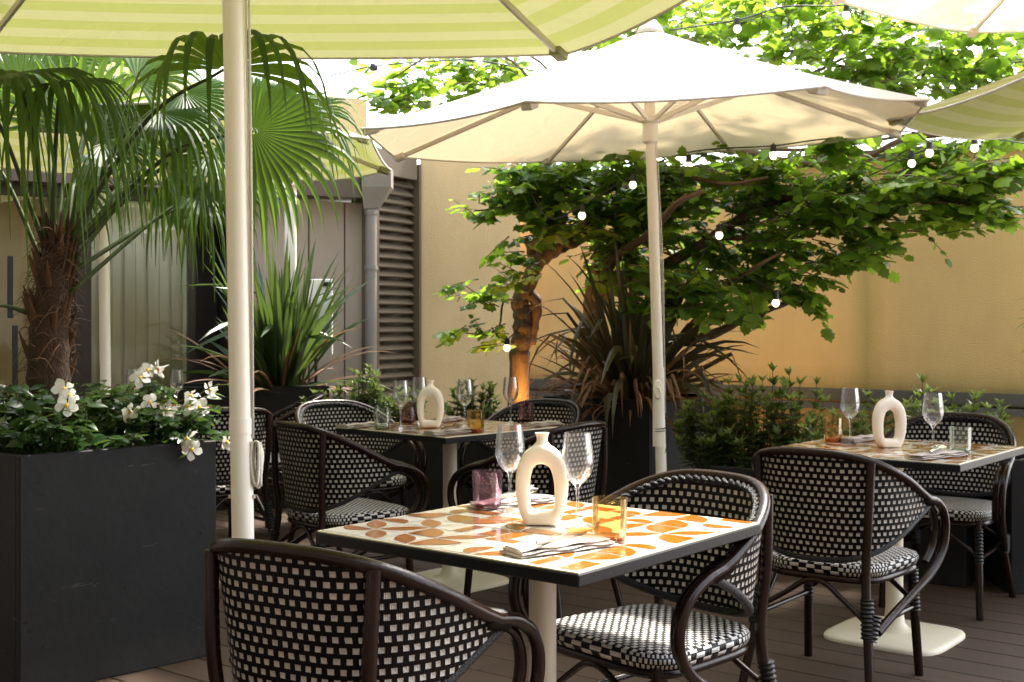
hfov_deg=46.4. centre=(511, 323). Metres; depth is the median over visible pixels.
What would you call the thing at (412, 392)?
wine glass
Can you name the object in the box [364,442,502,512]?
trough planter
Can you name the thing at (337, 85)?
sky
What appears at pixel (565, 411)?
bistro chair
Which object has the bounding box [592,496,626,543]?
tumbler
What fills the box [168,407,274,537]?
bistro chair
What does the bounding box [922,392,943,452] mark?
wine glass
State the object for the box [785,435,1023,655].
bistro table
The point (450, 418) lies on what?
napkin
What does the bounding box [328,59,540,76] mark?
string light
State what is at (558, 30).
striped parasol
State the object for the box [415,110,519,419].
plastered wall
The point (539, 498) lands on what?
napkin
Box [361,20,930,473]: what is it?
white parasol
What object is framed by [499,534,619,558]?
napkin
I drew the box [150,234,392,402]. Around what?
flax plant
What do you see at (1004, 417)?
shrub
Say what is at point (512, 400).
wine glass
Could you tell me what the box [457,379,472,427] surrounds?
wine glass
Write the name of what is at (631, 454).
square planter
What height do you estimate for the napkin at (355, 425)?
0.021 m
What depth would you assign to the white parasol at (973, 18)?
6.46 m
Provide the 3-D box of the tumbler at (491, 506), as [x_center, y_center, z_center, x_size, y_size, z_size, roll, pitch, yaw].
[-0.066,0.445,3.205,0.081,0.100,0.081,0,0,0]
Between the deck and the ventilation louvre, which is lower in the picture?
the deck
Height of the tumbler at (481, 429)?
0.100 m
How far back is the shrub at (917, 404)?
5.97 m
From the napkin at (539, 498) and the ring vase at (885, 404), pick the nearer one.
the napkin at (539, 498)
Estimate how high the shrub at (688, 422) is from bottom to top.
0.459 m
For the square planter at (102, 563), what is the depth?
4.20 m
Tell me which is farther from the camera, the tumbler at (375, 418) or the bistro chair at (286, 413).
the bistro chair at (286, 413)
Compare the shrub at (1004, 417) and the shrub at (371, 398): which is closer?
the shrub at (1004, 417)
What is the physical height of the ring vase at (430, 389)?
0.226 m
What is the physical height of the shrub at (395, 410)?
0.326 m
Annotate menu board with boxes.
[307,279,332,382]
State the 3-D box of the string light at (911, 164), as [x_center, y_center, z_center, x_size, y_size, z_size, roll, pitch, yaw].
[1.858,-0.531,7.001,1.319,0.987,0.133,0,0,5]
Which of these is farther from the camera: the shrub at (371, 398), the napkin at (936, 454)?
the shrub at (371, 398)
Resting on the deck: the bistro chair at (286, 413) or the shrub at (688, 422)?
the bistro chair at (286, 413)
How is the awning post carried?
on the deck
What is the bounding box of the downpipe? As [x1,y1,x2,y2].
[362,170,392,394]
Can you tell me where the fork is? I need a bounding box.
[544,523,585,537]
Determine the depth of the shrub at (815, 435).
6.19 m
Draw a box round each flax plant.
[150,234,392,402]
[510,237,769,450]
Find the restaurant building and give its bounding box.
[0,88,366,403]
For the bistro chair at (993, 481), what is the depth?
5.43 m
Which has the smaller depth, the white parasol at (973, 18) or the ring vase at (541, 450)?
the ring vase at (541, 450)
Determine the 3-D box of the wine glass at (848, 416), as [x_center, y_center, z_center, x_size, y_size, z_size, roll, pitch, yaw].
[1.404,0.380,4.959,0.079,0.229,0.079,0,0,0]
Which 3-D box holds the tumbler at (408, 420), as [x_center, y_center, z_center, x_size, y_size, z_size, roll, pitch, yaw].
[-0.524,0.445,6.010,0.081,0.100,0.081,0,0,0]
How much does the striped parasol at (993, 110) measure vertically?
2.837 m
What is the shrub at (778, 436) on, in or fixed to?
in the trough planter at (957, 568)
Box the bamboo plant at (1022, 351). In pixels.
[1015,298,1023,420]
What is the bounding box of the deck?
[93,508,1023,681]
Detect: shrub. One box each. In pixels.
[296,381,344,407]
[345,362,392,413]
[384,384,427,421]
[444,377,502,419]
[670,391,745,468]
[699,373,793,467]
[757,362,830,446]
[791,406,868,443]
[843,388,894,435]
[888,372,953,430]
[930,389,1002,416]
[986,397,1014,496]
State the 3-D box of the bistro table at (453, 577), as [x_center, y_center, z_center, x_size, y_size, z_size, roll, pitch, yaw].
[-0.300,0.873,5.780,0.780,0.755,0.780,0,0,44]
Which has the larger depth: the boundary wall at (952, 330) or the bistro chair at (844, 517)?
the boundary wall at (952, 330)
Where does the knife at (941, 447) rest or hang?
on the napkin at (936, 454)
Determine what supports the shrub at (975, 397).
on the trough planter at (957, 568)
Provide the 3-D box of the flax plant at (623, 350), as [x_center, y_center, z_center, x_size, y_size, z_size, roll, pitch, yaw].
[0.808,0.145,7.298,1.639,1.434,1.720,0,0,0]
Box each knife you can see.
[441,424,462,429]
[494,487,537,500]
[536,527,591,545]
[929,445,946,452]
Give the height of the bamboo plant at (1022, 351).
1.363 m
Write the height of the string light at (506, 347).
0.281 m
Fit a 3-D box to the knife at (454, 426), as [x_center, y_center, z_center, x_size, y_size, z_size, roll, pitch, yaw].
[-0.271,0.467,5.413,0.008,0.021,0.222,0,0,22]
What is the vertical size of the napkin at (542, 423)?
0.021 m
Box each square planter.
[0,436,215,681]
[171,382,328,509]
[543,393,717,496]
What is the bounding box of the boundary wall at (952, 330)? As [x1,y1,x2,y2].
[520,140,1023,460]
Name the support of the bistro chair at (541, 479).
on the deck
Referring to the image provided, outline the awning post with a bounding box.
[282,182,295,327]
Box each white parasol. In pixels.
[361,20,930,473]
[832,0,1023,37]
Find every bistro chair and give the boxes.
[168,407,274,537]
[204,538,544,681]
[258,391,324,495]
[268,421,430,571]
[287,399,426,551]
[447,420,623,618]
[457,398,582,502]
[508,469,776,681]
[738,446,949,681]
[878,412,1016,620]
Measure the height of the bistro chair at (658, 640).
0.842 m
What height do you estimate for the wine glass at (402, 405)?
0.229 m
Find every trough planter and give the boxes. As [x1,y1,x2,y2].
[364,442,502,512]
[709,460,981,587]
[982,454,1023,593]
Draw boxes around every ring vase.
[417,380,443,427]
[516,432,567,525]
[872,391,906,446]
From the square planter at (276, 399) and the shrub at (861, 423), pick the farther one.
the square planter at (276, 399)
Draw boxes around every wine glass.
[125,369,137,389]
[170,370,183,408]
[392,380,408,429]
[411,377,426,423]
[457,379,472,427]
[495,423,524,512]
[503,377,518,423]
[561,432,593,527]
[840,387,859,443]
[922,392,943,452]
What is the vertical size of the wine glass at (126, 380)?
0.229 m
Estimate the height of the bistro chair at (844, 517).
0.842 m
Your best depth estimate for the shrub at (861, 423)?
6.13 m
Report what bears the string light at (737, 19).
hanging from the courtyard tree at (949, 207)
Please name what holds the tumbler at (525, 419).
on the bistro table at (453, 577)
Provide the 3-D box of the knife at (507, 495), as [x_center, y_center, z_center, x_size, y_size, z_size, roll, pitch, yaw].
[0.013,0.467,3.283,0.008,0.021,0.222,0,0,31]
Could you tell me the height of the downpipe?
2.420 m
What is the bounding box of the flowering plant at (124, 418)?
[0,359,229,460]
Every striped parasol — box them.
[0,0,687,662]
[0,62,391,394]
[886,71,1023,140]
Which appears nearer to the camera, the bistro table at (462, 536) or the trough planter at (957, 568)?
the bistro table at (462, 536)
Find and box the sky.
[0,0,1023,168]
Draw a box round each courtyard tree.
[345,57,745,405]
[579,0,1023,388]
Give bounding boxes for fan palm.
[0,29,369,450]
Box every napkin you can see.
[335,421,380,428]
[422,427,473,435]
[431,416,463,421]
[465,494,553,509]
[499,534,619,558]
[522,420,563,426]
[840,434,874,441]
[906,450,967,459]
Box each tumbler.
[374,407,390,428]
[400,402,415,422]
[467,410,484,431]
[472,470,502,509]
[518,401,533,421]
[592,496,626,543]
[823,417,842,441]
[949,426,971,453]
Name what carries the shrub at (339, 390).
in the trough planter at (474, 452)
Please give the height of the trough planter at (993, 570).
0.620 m
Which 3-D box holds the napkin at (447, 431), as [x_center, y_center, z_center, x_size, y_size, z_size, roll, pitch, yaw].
[-0.279,0.484,5.402,0.094,0.021,0.275,0,0,43]
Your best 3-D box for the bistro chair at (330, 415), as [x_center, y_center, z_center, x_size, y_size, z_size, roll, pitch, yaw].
[-0.863,0.832,6.329,0.629,0.842,0.564,0,0,-38]
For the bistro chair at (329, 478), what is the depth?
5.00 m
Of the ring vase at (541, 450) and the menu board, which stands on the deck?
the menu board
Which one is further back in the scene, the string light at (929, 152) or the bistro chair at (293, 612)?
the string light at (929, 152)
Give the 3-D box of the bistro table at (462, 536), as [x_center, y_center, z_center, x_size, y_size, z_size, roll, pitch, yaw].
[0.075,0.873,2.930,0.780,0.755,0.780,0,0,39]
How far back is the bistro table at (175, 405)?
7.16 m
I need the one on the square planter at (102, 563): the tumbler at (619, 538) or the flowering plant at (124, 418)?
the flowering plant at (124, 418)
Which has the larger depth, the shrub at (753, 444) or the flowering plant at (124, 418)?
the shrub at (753, 444)
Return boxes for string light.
[328,59,540,76]
[491,308,532,350]
[507,131,1023,219]
[669,4,849,32]
[715,149,941,317]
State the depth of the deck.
4.70 m
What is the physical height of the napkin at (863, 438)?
0.021 m
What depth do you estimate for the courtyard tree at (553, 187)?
7.63 m
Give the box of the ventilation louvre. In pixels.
[351,147,420,420]
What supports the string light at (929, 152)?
hanging from the white parasol at (653, 90)
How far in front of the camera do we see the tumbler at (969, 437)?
4.57 m
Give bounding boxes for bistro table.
[157,404,228,415]
[316,496,760,681]
[336,418,558,593]
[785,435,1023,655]
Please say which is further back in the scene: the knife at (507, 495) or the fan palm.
the fan palm
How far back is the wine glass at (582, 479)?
2.90 m
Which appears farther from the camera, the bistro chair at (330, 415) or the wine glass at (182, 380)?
the wine glass at (182, 380)
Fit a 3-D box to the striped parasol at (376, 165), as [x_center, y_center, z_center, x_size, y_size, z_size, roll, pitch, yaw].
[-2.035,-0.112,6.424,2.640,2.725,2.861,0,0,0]
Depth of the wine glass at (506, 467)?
3.15 m
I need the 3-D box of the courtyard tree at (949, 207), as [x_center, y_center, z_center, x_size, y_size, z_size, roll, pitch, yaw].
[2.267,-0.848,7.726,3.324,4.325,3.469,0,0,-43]
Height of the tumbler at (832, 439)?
0.100 m
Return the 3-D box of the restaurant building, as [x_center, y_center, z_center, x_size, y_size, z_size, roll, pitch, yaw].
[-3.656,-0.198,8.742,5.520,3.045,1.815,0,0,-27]
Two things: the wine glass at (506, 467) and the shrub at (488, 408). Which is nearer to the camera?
the wine glass at (506, 467)
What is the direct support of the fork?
on the napkin at (578, 543)
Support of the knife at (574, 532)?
on the napkin at (578, 543)

